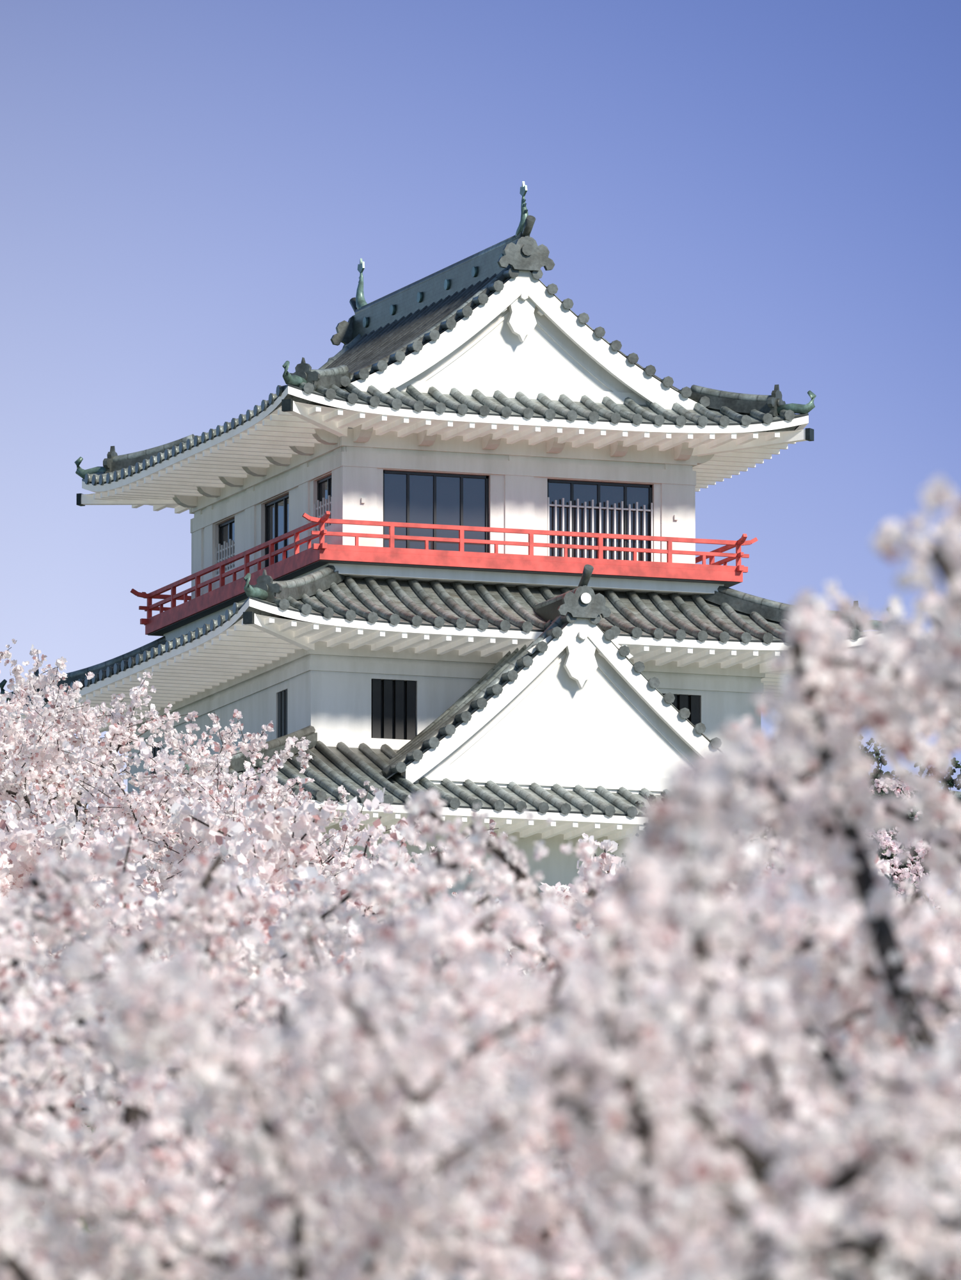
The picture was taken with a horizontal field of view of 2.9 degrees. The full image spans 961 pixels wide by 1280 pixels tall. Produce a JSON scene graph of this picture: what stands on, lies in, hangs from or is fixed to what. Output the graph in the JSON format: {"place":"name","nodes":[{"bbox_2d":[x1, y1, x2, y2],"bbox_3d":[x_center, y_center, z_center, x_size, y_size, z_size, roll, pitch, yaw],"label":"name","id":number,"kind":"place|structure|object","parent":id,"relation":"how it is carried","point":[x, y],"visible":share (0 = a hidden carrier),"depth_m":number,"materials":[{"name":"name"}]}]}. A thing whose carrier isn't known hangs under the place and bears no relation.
{"place":"outdoors","nodes":[
{"label":"outdoors","id":0,"kind":"place"},
{"bbox_2d":[0,805,149,1126],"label":"cherry","id":1,"kind":"object","parent":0,"point":[24,850],"depth_m":387.20,"materials":[{"name":"pink plant"}]},
{"bbox_2d":[0,638,193,851],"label":"cherry","id":2,"kind":"object","parent":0,"point":[41,681],"depth_m":441.77,"materials":[{"name":"pink plant"}]},
{"bbox_2d":[76,1125,135,1231],"bbox_3d":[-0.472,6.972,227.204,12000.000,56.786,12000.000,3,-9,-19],"label":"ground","id":3,"kind":"structure","parent":0,"point":[85,1227],"depth_m":423.27,"materials":[{"name":"plant"}]},
{"bbox_2d":[0,753,210,1132],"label":"cherry","id":4,"kind":"object","parent":3,"relation":"on","point":[73,781],"depth_m":407.17,"materials":[{"name":"pink plant"}]},
{"bbox_2d":[506,779,751,976],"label":"cherry","id":5,"kind":"object","parent":3,"relation":"on","point":[606,861],"depth_m":383.72,"materials":[{"name":"pink plant"}]},
{"bbox_2d":[767,774,938,911],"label":"cherry","id":6,"kind":"object","parent":3,"relation":"on","point":[906,873],"depth_m":422.36,"materials":[{"name":"pink plant"}]},
{"bbox_2d":[872,846,944,932],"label":"cherry","id":7,"kind":"object","parent":3,"relation":"on","point":[884,866],"depth_m":319.04,"materials":[{"name":"pink plant"}]},
{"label":"stone plinth","id":8,"kind":"object","parent":3,"relation":"on","visible":0},
{"bbox_2d":[126,424,912,953],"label":"castle walls","id":9,"kind":"structure","parent":8,"relation":"on","point":[326,687],"depth_m":451.37,"materials":[{"name":"white paint"}]},
{"bbox_2d":[151,469,699,812],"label":"windows","id":10,"kind":"structure","parent":9,"relation":"in","point":[455,499],"depth_m":451.49,"materials":[{"name":"black glass"}]},
{"bbox_2d":[130,510,758,641],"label":"balcony","id":11,"kind":"structure","parent":9,"relation":"attached to","point":[530,569],"depth_m":451.19,"materials":[{"name":"red paint"}]},
{"bbox_2d":[81,385,808,513],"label":"roof eaves","id":12,"kind":"object","parent":9,"relation":"attached to","point":[278,432],"visible":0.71,"depth_m":451.67,"materials":[{"name":"white paint"}]},
{"bbox_2d":[74,266,816,506],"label":"tiled roof","id":13,"kind":"structure","parent":9,"relation":"attached to","point":[724,409],"depth_m":452.00,"materials":[{"name":"grey tile"}]},
{"bbox_2d":[313,270,696,428],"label":"white gable","id":14,"kind":"structure","parent":13,"relation":"on","point":[526,333],"depth_m":452.15,"materials":[{"name":"white paint"}]},
{"bbox_2d":[318,181,709,407],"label":"top ridge tiles","id":15,"kind":"object","parent":13,"relation":"on","point":[521,249],"visible":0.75,"depth_m":453.73,"materials":[{"name":"grey tile"}]},
{"bbox_2d":[0,565,893,709],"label":"roof","id":16,"kind":"structure","parent":9,"relation":"attached to","point":[724,614],"depth_m":449.58,"materials":[{"name":"grey tile"}]},
{"bbox_2d":[15,599,887,732],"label":"roof eaves","id":17,"kind":"object","parent":9,"relation":"attached to","point":[188,669],"visible":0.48,"depth_m":448.84,"materials":[{"name":"white paint"}]},
{"bbox_2d":[90,782,917,890],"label":"roof eaves","id":18,"kind":"object","parent":9,"relation":"attached to","point":[569,826],"visible":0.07,"depth_m":444.46,"materials":[{"name":"white paint"}]},
{"bbox_2d":[78,725,960,836],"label":"roof","id":19,"kind":"structure","parent":9,"relation":"attached to","point":[330,770],"depth_m":445.07,"materials":[{"name":"grey tile"}]},
{"bbox_2d":[379,564,721,779],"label":"gable tiles","id":20,"kind":"object","parent":19,"relation":"on","point":[559,612],"visible":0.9,"depth_m":446.97,"materials":[{"name":"grey tile"}]},
{"bbox_2d":[401,592,716,824],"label":"white gable","id":21,"kind":"structure","parent":19,"relation":"on","point":[582,703],"depth_m":446.94,"materials":[{"name":"paint"}]},
{"bbox_2d":[0,671,355,865],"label":"cherry","id":22,"kind":"object","parent":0,"point":[45,747],"depth_m":431.22,"materials":[{"name":"pink plant"}]},
{"bbox_2d":[0,951,373,1279],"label":"cherry","id":23,"kind":"object","parent":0,"point":[27,1016],"depth_m":149.94,"materials":[{"name":"pink plant"}]},
{"bbox_2d":[0,728,508,1144],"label":"cherry","id":24,"kind":"object","parent":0,"point":[157,829],"depth_m":401.84,"materials":[{"name":"pink plant"}]},
{"bbox_2d":[6,787,515,1179],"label":"cherry","id":25,"kind":"object","parent":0,"point":[272,827],"depth_m":327.17,"materials":[{"name":"pink plant"}]},
{"bbox_2d":[0,959,572,1272],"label":"cherry","id":26,"kind":"object","parent":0,"point":[100,1136],"depth_m":147.94,"materials":[{"name":"pink plant"}]},
{"bbox_2d":[0,833,573,1263],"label":"cherry","id":27,"kind":"object","parent":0,"point":[65,903],"depth_m":162.99,"materials":[{"name":"pink plant"}]},
{"bbox_2d":[25,823,556,1230],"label":"cherry","id":28,"kind":"object","parent":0,"point":[266,932],"depth_m":251.71,"materials":[{"name":"pink plant"}]},
{"bbox_2d":[0,922,960,1279],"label":"cherry","id":29,"kind":"object","parent":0,"point":[450,1118],"depth_m":89.55,"materials":[{"name":"pink plant"}]},
{"bbox_2d":[0,845,960,1279],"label":"cherry","id":30,"kind":"object","parent":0,"point":[551,1206],"depth_m":107.92,"materials":[{"name":"pink plant"}]},
{"bbox_2d":[0,0,960,907],"label":"sky","id":31,"kind":"structure","parent":0,"point":[744,196],"materials":[{"name":"blue"}]},
{"bbox_2d":[287,864,753,979],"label":"cherry","id":32,"kind":"object","parent":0,"point":[311,873],"depth_m":259.26,"materials":[{"name":"pink plant"}]},
{"bbox_2d":[216,780,960,1169],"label":"cherry","id":33,"kind":"object","parent":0,"point":[420,804],"depth_m":183.62,"materials":[{"name":"pink plant"}]},
{"bbox_2d":[414,474,960,1279],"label":"cherry","id":34,"kind":"object","parent":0,"point":[687,1214],"depth_m":77.77,"materials":[{"name":"pink plant"}]},
{"bbox_2d":[529,595,960,1202],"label":"cherry","id":35,"kind":"object","parent":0,"point":[943,863],"depth_m":123.58,"materials":[{"name":"pink plant"}]},
{"bbox_2d":[530,517,960,1272],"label":"cherry","id":36,"kind":"object","parent":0,"point":[839,687],"depth_m":101.68,"materials":[{"name":"pink plant"}]},
{"bbox_2d":[613,720,960,899],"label":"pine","id":37,"kind":"object","parent":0,"point":[877,773],"depth_m":434.07,"materials":[{"name":"plant"}]}
]}

